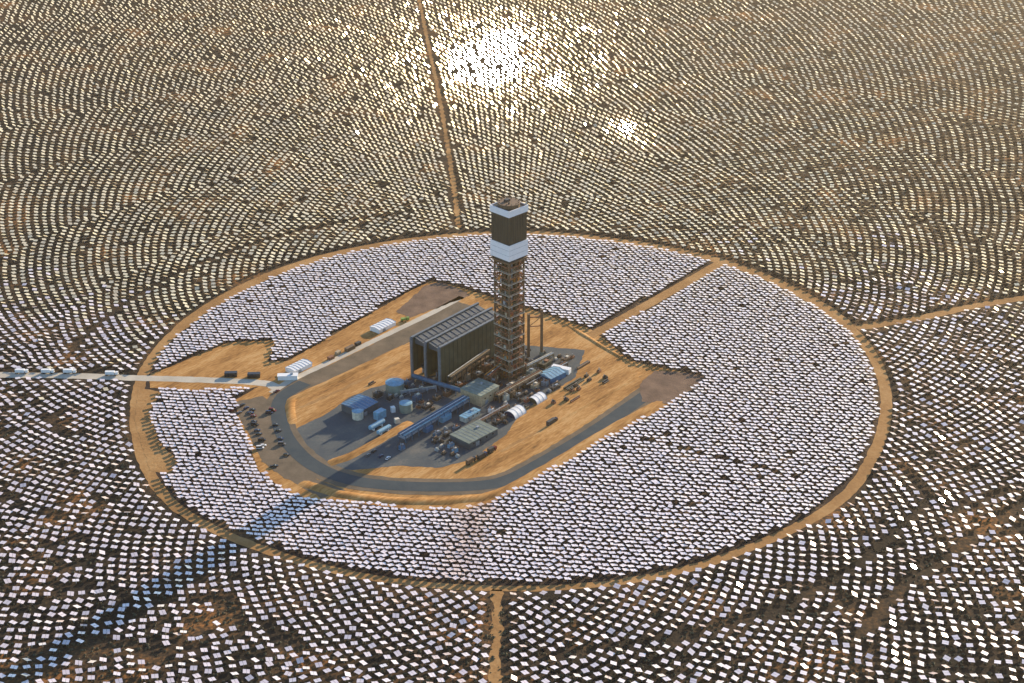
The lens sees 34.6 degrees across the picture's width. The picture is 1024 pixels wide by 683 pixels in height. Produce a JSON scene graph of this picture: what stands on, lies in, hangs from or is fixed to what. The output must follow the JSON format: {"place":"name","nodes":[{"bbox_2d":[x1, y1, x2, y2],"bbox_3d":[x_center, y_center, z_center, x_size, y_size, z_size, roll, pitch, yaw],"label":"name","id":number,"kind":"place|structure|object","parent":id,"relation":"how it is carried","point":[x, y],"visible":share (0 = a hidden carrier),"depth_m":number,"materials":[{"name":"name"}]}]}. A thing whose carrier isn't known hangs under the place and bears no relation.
{"place":"outdoors","nodes":[
{"label":"outdoors","id":0,"kind":"place"},
{"bbox_2d":[0,372,278,389],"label":"entrance road","id":1,"kind":"structure","parent":0,"point":[271,385],"depth_m":1258.06,"materials":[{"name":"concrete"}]},
{"bbox_2d":[15,368,28,373],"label":"truck","id":2,"kind":"object","parent":1,"relation":"on","point":[21,370],"visible":1,"depth_m":1264.23,"materials":[{"name":"metal"}]},
{"bbox_2d":[41,368,54,373],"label":"truck","id":3,"kind":"object","parent":1,"relation":"on","point":[47,370],"visible":1,"depth_m":1264.14,"materials":[{"name":"metal"}]},
{"bbox_2d":[63,368,76,373],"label":"truck","id":4,"kind":"object","parent":1,"relation":"on","point":[69,370],"visible":1,"depth_m":1264.07,"materials":[{"name":"metal"}]},
{"bbox_2d":[105,370,118,375],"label":"truck","id":5,"kind":"object","parent":1,"relation":"on","point":[111,372],"visible":1,"depth_m":1260.94,"materials":[{"name":"metal"}]},
{"bbox_2d":[134,388,177,474],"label":"bare verge ground","id":6,"kind":"structure","parent":0,"point":[159,456],"depth_m":1176.41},
{"bbox_2d":[149,340,287,390],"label":"bare strip ground","id":7,"kind":"structure","parent":0,"point":[242,359],"depth_m":1275.74,"materials":[{"name":"brown soil"}]},
{"bbox_2d":[224,371,237,376],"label":"container","id":8,"kind":"object","parent":7,"relation":"on","point":[230,374],"visible":1,"depth_m":1259.27,"materials":[{"name":"grey metal"}]},
{"bbox_2d":[247,372,260,377],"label":"container","id":9,"kind":"object","parent":7,"relation":"on","point":[253,375],"visible":1,"depth_m":1257.72,"materials":[{"name":"grey metal"}]},
{"bbox_2d":[300,361,401,407],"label":"wheel track","id":10,"kind":"structure","parent":0,"point":[344,388],"depth_m":1245.48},
{"bbox_2d":[269,296,462,393],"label":"concrete road","id":11,"kind":"structure","parent":0,"point":[356,349],"depth_m":1309.29,"materials":[{"name":"beige concrete"}]},
{"bbox_2d":[396,282,469,316],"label":"gravel ground","id":12,"kind":"structure","parent":0,"point":[426,298],"depth_m":1387.04,"materials":[{"name":"brown gravel"}]},
{"bbox_2d":[417,0,461,227],"bbox_3d":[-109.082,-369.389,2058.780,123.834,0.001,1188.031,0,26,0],"label":"track","id":13,"kind":"structure","parent":0,"point":[456,210],"depth_m":1778.88,"materials":[{"name":"brown soil"}]},
{"bbox_2d":[297,345,584,469],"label":"paved yard ground","id":14,"kind":"structure","parent":0,"point":[337,431],"depth_m":1186.25,"materials":[{"name":"grey concrete"}]},
{"bbox_2d":[373,408,385,420],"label":"filter unit","id":15,"kind":"object","parent":14,"relation":"on","point":[379,413],"visible":1,"depth_m":1198.11,"materials":[{"name":"metal"}]},
{"bbox_2d":[390,406,395,412],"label":"cabinet","id":16,"kind":"object","parent":14,"relation":"on","point":[392,409],"visible":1,"depth_m":1207.84,"materials":[{"name":"white metal"}]},
{"bbox_2d":[394,417,399,423],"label":"cabinet","id":17,"kind":"object","parent":14,"relation":"on","point":[396,420],"visible":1,"depth_m":1193.07,"materials":[{"name":"white metal"}]},
{"bbox_2d":[423,424,432,432],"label":"pump house","id":18,"kind":"structure","parent":14,"relation":"on","point":[428,429],"depth_m":1181.64,"materials":[{"name":"metal"}]},
{"bbox_2d":[438,412,451,422],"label":"pump house","id":19,"kind":"structure","parent":14,"relation":"on","point":[446,417],"depth_m":1195.71,"materials":[{"name":"metal"}]},
{"bbox_2d":[551,364,570,374],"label":"container","id":20,"kind":"object","parent":14,"relation":"on","point":[567,370],"visible":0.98,"depth_m":1262.73,"materials":[{"name":"white metal"}]},
{"bbox_2d":[271,381,644,490],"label":"loop road","id":21,"kind":"structure","parent":0,"point":[296,451],"depth_m":1146.45,"materials":[{"name":"grey asphalt"}]},
{"bbox_2d":[487,590,503,682],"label":"track","id":22,"kind":"structure","parent":0,"point":[494,676],"depth_m":963.93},
{"bbox_2d":[129,231,891,591],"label":"ring road","id":23,"kind":"structure","parent":0,"point":[837,501],"depth_m":1152.87,"materials":[{"name":"brown soil"}]},
{"bbox_2d":[0,0,1023,682],"bbox_3d":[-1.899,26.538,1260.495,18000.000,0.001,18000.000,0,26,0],"label":"ground","id":24,"kind":"structure","parent":0,"point":[874,620],"depth_m":1525.76,"materials":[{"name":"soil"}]},
{"bbox_2d":[167,678,174,682],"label":"heliostat","id":25,"kind":"object","parent":24,"relation":"on","point":[170,680],"visible":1,"depth_m":925.01,"materials":[{"name":"silver metal"}]},
{"bbox_2d":[245,674,253,680],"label":"heliostat","id":26,"kind":"object","parent":24,"relation":"on","point":[249,677],"visible":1,"depth_m":927.01,"materials":[{"name":"silver metal"}]},
{"bbox_2d":[296,657,303,663],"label":"heliostat","id":27,"kind":"object","parent":24,"relation":"on","point":[298,660],"visible":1,"depth_m":941.03,"materials":[{"name":"silver metal"}]},
{"bbox_2d":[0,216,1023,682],"bbox_3d":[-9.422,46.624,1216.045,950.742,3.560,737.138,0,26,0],"label":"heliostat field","id":28,"kind":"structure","parent":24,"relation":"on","point":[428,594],"depth_m":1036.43,"materials":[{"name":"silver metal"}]},
{"bbox_2d":[0,0,1023,682],"bbox_3d":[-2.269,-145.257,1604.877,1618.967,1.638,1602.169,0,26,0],"label":"desert scrub","id":29,"kind":"object","parent":24,"relation":"on","point":[256,676],"visible":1,"depth_m":1034.32,"materials":[{"name":"brown plant"}]},
{"bbox_2d":[145,234,880,585],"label":"field ground","id":30,"kind":"structure","parent":0,"point":[603,257],"depth_m":1180.12,"materials":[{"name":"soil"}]},
{"bbox_2d":[411,373,460,394],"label":"steam duct","id":31,"kind":"object","parent":30,"relation":"on","point":[423,379],"visible":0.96,"depth_m":1239.35,"materials":[{"name":"metal"}]},
{"bbox_2d":[236,281,701,510],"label":"plant pad","id":32,"kind":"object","parent":30,"relation":"on","point":[617,371],"visible":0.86,"depth_m":1237.48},
{"bbox_2d":[277,372,297,380],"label":"flat canopy","id":33,"kind":"object","parent":32,"relation":"on","point":[288,376],"visible":1,"depth_m":1254.29,"materials":[{"name":"white metal"}]},
{"bbox_2d":[236,396,344,497],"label":"car park ground","id":34,"kind":"structure","parent":32,"relation":"on","point":[270,454],"depth_m":1160.71,"materials":[{"name":"soil"}]},
{"bbox_2d":[285,359,312,372],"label":"storage shed","id":35,"kind":"structure","parent":32,"relation":"on","point":[301,365],"depth_m":1268.52,"materials":[{"name":"white paint"}]},
{"bbox_2d":[285,344,408,423],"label":"berm","id":36,"kind":"structure","parent":32,"relation":"on","point":[290,410],"depth_m":1250.27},
{"bbox_2d":[344,344,354,351],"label":"container","id":37,"kind":"object","parent":32,"relation":"on","point":[349,348],"visible":1,"depth_m":1298.49,"materials":[{"name":"brown metal"}]},
{"bbox_2d":[352,407,363,420],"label":"water tank","id":38,"kind":"object","parent":32,"relation":"on","point":[357,414],"visible":1,"depth_m":1197.46,"materials":[{"name":"white metal"}]},
{"bbox_2d":[341,394,377,416],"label":"switch house","id":39,"kind":"structure","parent":32,"relation":"on","point":[367,404],"depth_m":1208.27,"materials":[{"name":"metal"}]},
{"bbox_2d":[328,421,413,465],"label":"berm","id":40,"kind":"structure","parent":32,"relation":"on","point":[382,438],"depth_m":1164.24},
{"bbox_2d":[368,418,384,430],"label":"storage vessel","id":41,"kind":"object","parent":32,"relation":"on","point":[380,422],"visible":1,"depth_m":1184.95,"materials":[{"name":"white paint"}]},
{"bbox_2d":[372,388,382,398],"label":"process unit","id":42,"kind":"object","parent":32,"relation":"on","point":[377,394],"visible":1,"depth_m":1228.51,"materials":[{"name":"metal"}]},
{"bbox_2d":[369,318,395,333],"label":"storage shed","id":43,"kind":"structure","parent":32,"relation":"on","point":[383,325],"depth_m":1332.67,"materials":[{"name":"white paint"}]},
{"bbox_2d":[376,424,390,434],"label":"storage vessel","id":44,"kind":"object","parent":32,"relation":"on","point":[383,429],"visible":1,"depth_m":1178.68,"materials":[{"name":"white paint"}]},
{"bbox_2d":[387,393,393,401],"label":"process unit","id":45,"kind":"object","parent":32,"relation":"on","point":[390,397],"visible":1,"depth_m":1224.33,"materials":[{"name":"metal"}]},
{"bbox_2d":[385,376,403,395],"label":"water tank","id":46,"kind":"object","parent":32,"relation":"on","point":[394,385],"visible":1,"depth_m":1231.13,"materials":[{"name":"metal"}]},
{"bbox_2d":[398,442,405,450],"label":"process unit","id":47,"kind":"object","parent":32,"relation":"on","point":[401,447],"visible":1,"depth_m":1159.59,"materials":[{"name":"metal"}]},
{"bbox_2d":[401,316,408,321],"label":"truck","id":48,"kind":"object","parent":32,"relation":"on","point":[404,318],"visible":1,"depth_m":1346.59,"materials":[{"name":"metal"}]},
{"bbox_2d":[399,398,411,413],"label":"water tank","id":49,"kind":"object","parent":32,"relation":"on","point":[405,406],"visible":1,"depth_m":1206.32,"materials":[{"name":"metal"}]},
{"bbox_2d":[404,376,414,385],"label":"process unit","id":50,"kind":"object","parent":32,"relation":"on","point":[409,381],"visible":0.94,"depth_m":1247.15,"materials":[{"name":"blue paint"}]},
{"bbox_2d":[411,391,422,401],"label":"process unit","id":51,"kind":"object","parent":32,"relation":"on","point":[416,397],"visible":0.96,"depth_m":1224.13,"materials":[{"name":"blue paint"}]},
{"bbox_2d":[400,386,436,395],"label":"pipe rack","id":52,"kind":"object","parent":32,"relation":"on","point":[416,389],"visible":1,"depth_m":1233.34,"materials":[{"name":"metal"}]},
{"bbox_2d":[416,385,425,392],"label":"process unit","id":53,"kind":"object","parent":32,"relation":"on","point":[420,388],"visible":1,"depth_m":1235.56,"materials":[{"name":"metal"}]},
{"bbox_2d":[421,401,432,410],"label":"process unit","id":54,"kind":"object","parent":32,"relation":"on","point":[426,406],"visible":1,"depth_m":1213.18,"materials":[{"name":"metal"}]},
{"bbox_2d":[398,395,469,444],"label":"pipe rack","id":55,"kind":"object","parent":32,"relation":"on","point":[426,421],"visible":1,"depth_m":1187.90,"materials":[{"name":"metal"}]},
{"bbox_2d":[432,428,440,436],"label":"process unit","id":56,"kind":"object","parent":32,"relation":"on","point":[438,433],"visible":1,"depth_m":1176.07,"materials":[{"name":"blue paint"}]},
{"bbox_2d":[432,393,441,401],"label":"process unit","id":57,"kind":"object","parent":32,"relation":"on","point":[437,397],"visible":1,"depth_m":1224.37,"materials":[{"name":"brown metal"}]},
{"bbox_2d":[442,430,449,438],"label":"process unit","id":58,"kind":"object","parent":32,"relation":"on","point":[445,434],"visible":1,"depth_m":1174.56,"materials":[{"name":"metal"}]},
{"bbox_2d":[442,388,451,397],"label":"process unit","id":59,"kind":"object","parent":32,"relation":"on","point":[447,393],"visible":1,"depth_m":1229.75,"materials":[{"name":"metal"}]},
{"bbox_2d":[446,440,454,448],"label":"process unit","id":60,"kind":"object","parent":32,"relation":"on","point":[450,444],"visible":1,"depth_m":1161.65,"materials":[{"name":"metal"}]},
{"bbox_2d":[451,445,458,452],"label":"process unit","id":61,"kind":"object","parent":32,"relation":"on","point":[455,449],"visible":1,"depth_m":1155.75,"materials":[{"name":"metal"}]},
{"bbox_2d":[410,302,501,389],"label":"air cooled condenser","id":62,"kind":"object","parent":32,"relation":"on","point":[443,349],"visible":0.91,"depth_m":1253.18,"materials":[{"name":"grey metal"}]},
{"bbox_2d":[451,423,460,431],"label":"process unit","id":63,"kind":"object","parent":32,"relation":"on","point":[455,428],"visible":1,"depth_m":1182.11,"materials":[{"name":"blue paint"}]},
{"bbox_2d":[264,302,651,494],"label":"loop shoulder","id":64,"kind":"object","parent":32,"relation":"on","point":[371,352],"visible":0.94,"depth_m":1206.75},
{"bbox_2d":[455,380,463,387],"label":"process unit","id":65,"kind":"object","parent":32,"relation":"on","point":[459,384],"visible":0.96,"depth_m":1239.44,"materials":[{"name":"metal"}]},
{"bbox_2d":[462,371,470,381],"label":"process unit","id":66,"kind":"object","parent":32,"relation":"on","point":[467,377],"visible":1,"depth_m":1252.29,"materials":[{"name":"metal"}]},
{"bbox_2d":[447,349,490,391],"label":"pipe rack","id":67,"kind":"object","parent":32,"relation":"on","point":[462,372],"visible":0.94,"depth_m":1252.65,"materials":[{"name":"metal"}]},
{"bbox_2d":[459,407,479,422],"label":"control room","id":68,"kind":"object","parent":32,"relation":"on","point":[469,414],"visible":1,"depth_m":1198.27,"materials":[{"name":"beige paint"}]},
{"bbox_2d":[466,456,475,464],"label":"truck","id":69,"kind":"object","parent":32,"relation":"on","point":[471,459],"visible":1,"depth_m":1141.07,"materials":[{"name":"metal"}]},
{"bbox_2d":[449,419,497,449],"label":"workshop","id":70,"kind":"structure","parent":32,"relation":"on","point":[475,433],"depth_m":1169.85,"materials":[{"name":"metal"}]},
{"bbox_2d":[472,369,483,379],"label":"process unit","id":71,"kind":"object","parent":32,"relation":"on","point":[477,374],"visible":0.9,"depth_m":1253.71,"materials":[{"name":"metal"}]},
{"bbox_2d":[460,378,499,406],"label":"turbine hall","id":72,"kind":"structure","parent":32,"relation":"on","point":[480,392],"depth_m":1221.37,"materials":[{"name":"metal"}]},
{"bbox_2d":[297,401,663,504],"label":"berm","id":73,"kind":"structure","parent":32,"relation":"on","point":[570,453],"depth_m":1114.52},
{"bbox_2d":[477,451,486,459],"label":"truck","id":74,"kind":"object","parent":32,"relation":"on","point":[482,454],"visible":1,"depth_m":1147.19,"materials":[{"name":"metal"}]},
{"bbox_2d":[481,361,490,372],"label":"process unit","id":75,"kind":"object","parent":32,"relation":"on","point":[486,367],"visible":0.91,"depth_m":1263.73,"materials":[{"name":"metal"}]},
{"bbox_2d":[487,405,494,412],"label":"process unit","id":76,"kind":"object","parent":32,"relation":"on","point":[490,409],"visible":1,"depth_m":1207.67,"materials":[{"name":"white paint"}]},
{"bbox_2d":[487,445,496,453],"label":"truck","id":77,"kind":"object","parent":32,"relation":"on","point":[490,449],"visible":1,"depth_m":1154.60,"materials":[{"name":"metal"}]},
{"bbox_2d":[484,363,503,379],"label":"pipe rack","id":78,"kind":"object","parent":32,"relation":"on","point":[494,373],"visible":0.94,"depth_m":1247.45,"materials":[{"name":"red metal"}]},
{"bbox_2d":[479,403,509,422],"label":"pipe rack","id":79,"kind":"object","parent":32,"relation":"on","point":[494,411],"visible":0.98,"depth_m":1201.66,"materials":[{"name":"brown metal"}]},
{"bbox_2d":[491,417,502,425],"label":"process unit","id":80,"kind":"object","parent":32,"relation":"on","point":[496,422],"visible":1,"depth_m":1191.48,"materials":[{"name":"metal"}]},
{"bbox_2d":[502,391,509,400],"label":"process unit","id":81,"kind":"object","parent":32,"relation":"on","point":[506,397],"visible":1,"depth_m":1223.80,"materials":[{"name":"beige paint"}]},
{"bbox_2d":[506,387,515,398],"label":"process unit","id":82,"kind":"object","parent":32,"relation":"on","point":[511,392],"visible":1,"depth_m":1226.90,"materials":[{"name":"brown metal"}]},
{"bbox_2d":[504,404,526,419],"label":"arched shelter","id":83,"kind":"object","parent":32,"relation":"on","point":[515,412],"visible":1,"depth_m":1203.07,"materials":[{"name":"white fabric"}]},
{"bbox_2d":[513,391,522,399],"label":"process unit","id":84,"kind":"object","parent":32,"relation":"on","point":[516,396],"visible":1,"depth_m":1226.66,"materials":[{"name":"metal"}]},
{"bbox_2d":[494,369,542,402],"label":"pipe rack","id":85,"kind":"object","parent":32,"relation":"on","point":[524,381],"visible":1,"depth_m":1237.97,"materials":[{"name":"brown metal"}]},
{"bbox_2d":[523,396,529,403],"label":"process unit","id":86,"kind":"object","parent":32,"relation":"on","point":[526,400],"visible":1,"depth_m":1221.33,"materials":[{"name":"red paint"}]},
{"bbox_2d":[525,366,536,376],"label":"process unit","id":87,"kind":"object","parent":32,"relation":"on","point":[530,370],"visible":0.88,"depth_m":1257.82,"materials":[{"name":"metal"}]},
{"bbox_2d":[530,380,538,389],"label":"process unit","id":88,"kind":"object","parent":32,"relation":"on","point":[534,385],"visible":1,"depth_m":1240.77,"materials":[{"name":"metal"}]},
{"bbox_2d":[527,309,543,356],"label":"post frame","id":89,"kind":"object","parent":32,"relation":"on","point":[541,352],"visible":1,"depth_m":1280.66,"materials":[{"name":"brown metal"}]},
{"bbox_2d":[529,391,546,404],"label":"arched shelter","id":90,"kind":"object","parent":32,"relation":"on","point":[537,398],"visible":1,"depth_m":1222.44,"materials":[{"name":"white paint"}]},
{"bbox_2d":[527,352,553,367],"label":"pipe rack","id":91,"kind":"object","parent":32,"relation":"on","point":[538,359],"visible":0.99,"depth_m":1276.18,"materials":[{"name":"metal"}]},
{"bbox_2d":[538,357,551,368],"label":"process unit","id":92,"kind":"object","parent":32,"relation":"on","point":[544,363],"visible":1,"depth_m":1272.77,"materials":[{"name":"metal"}]},
{"bbox_2d":[540,377,549,386],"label":"process unit","id":93,"kind":"object","parent":32,"relation":"on","point":[545,382],"visible":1,"depth_m":1245.31,"materials":[{"name":"metal"}]},
{"bbox_2d":[525,361,567,388],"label":"pipe rack","id":94,"kind":"object","parent":32,"relation":"on","point":[563,363],"visible":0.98,"depth_m":1249.43,"materials":[{"name":"metal"}]},
{"bbox_2d":[546,417,557,425],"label":"truck","id":95,"kind":"object","parent":32,"relation":"on","point":[552,420],"visible":1,"depth_m":1190.34,"materials":[{"name":"metal"}]},
{"bbox_2d":[538,366,565,383],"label":"tarp shelter","id":96,"kind":"object","parent":32,"relation":"on","point":[553,374],"visible":1,"depth_m":1253.31,"materials":[{"name":"fabric"}]},
{"bbox_2d":[549,382,560,391],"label":"process unit","id":97,"kind":"object","parent":32,"relation":"on","point":[554,387],"visible":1,"depth_m":1239.57,"materials":[{"name":"metal"}]},
{"bbox_2d":[470,371,641,474],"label":"berm","id":98,"kind":"structure","parent":32,"relation":"on","point":[637,374],"depth_m":1190.26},
{"bbox_2d":[560,354,571,361],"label":"process unit","id":99,"kind":"object","parent":32,"relation":"on","point":[566,358],"visible":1,"depth_m":1281.15,"materials":[{"name":"brown metal"}]},
{"bbox_2d":[563,377,583,389],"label":"steel stack","id":100,"kind":"object","parent":32,"relation":"on","point":[570,385],"visible":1,"depth_m":1246.78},
{"bbox_2d":[577,360,589,369],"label":"steel stack","id":101,"kind":"object","parent":32,"relation":"on","point":[585,363],"visible":1,"depth_m":1274.07,"materials":[{"name":"brown metal"}]},
{"bbox_2d":[559,319,640,367],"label":"berm","id":102,"kind":"structure","parent":32,"relation":"on","point":[591,339],"depth_m":1308.61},
{"bbox_2d":[490,197,527,382],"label":"solar tower","id":103,"kind":"structure","parent":30,"relation":"on","point":[509,245],"depth_m":1219.89,"materials":[{"name":"brown metal"}]},
{"bbox_2d":[499,376,641,451],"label":"wheel track","id":104,"kind":"structure","parent":0,"point":[514,443],"depth_m":1172.02,"materials":[{"name":"brown soil"}]},
{"bbox_2d":[582,260,725,337],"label":"spoke road","id":105,"kind":"structure","parent":0,"point":[656,299],"depth_m":1384.43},
{"bbox_2d":[640,371,704,403],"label":"gravel ground","id":106,"kind":"structure","parent":0,"point":[665,387],"depth_m":1245.68,"materials":[{"name":"brown gravel"}]},
{"bbox_2d":[854,296,1023,330],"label":"track","id":107,"kind":"structure","parent":0,"point":[953,310],"depth_m":1358.83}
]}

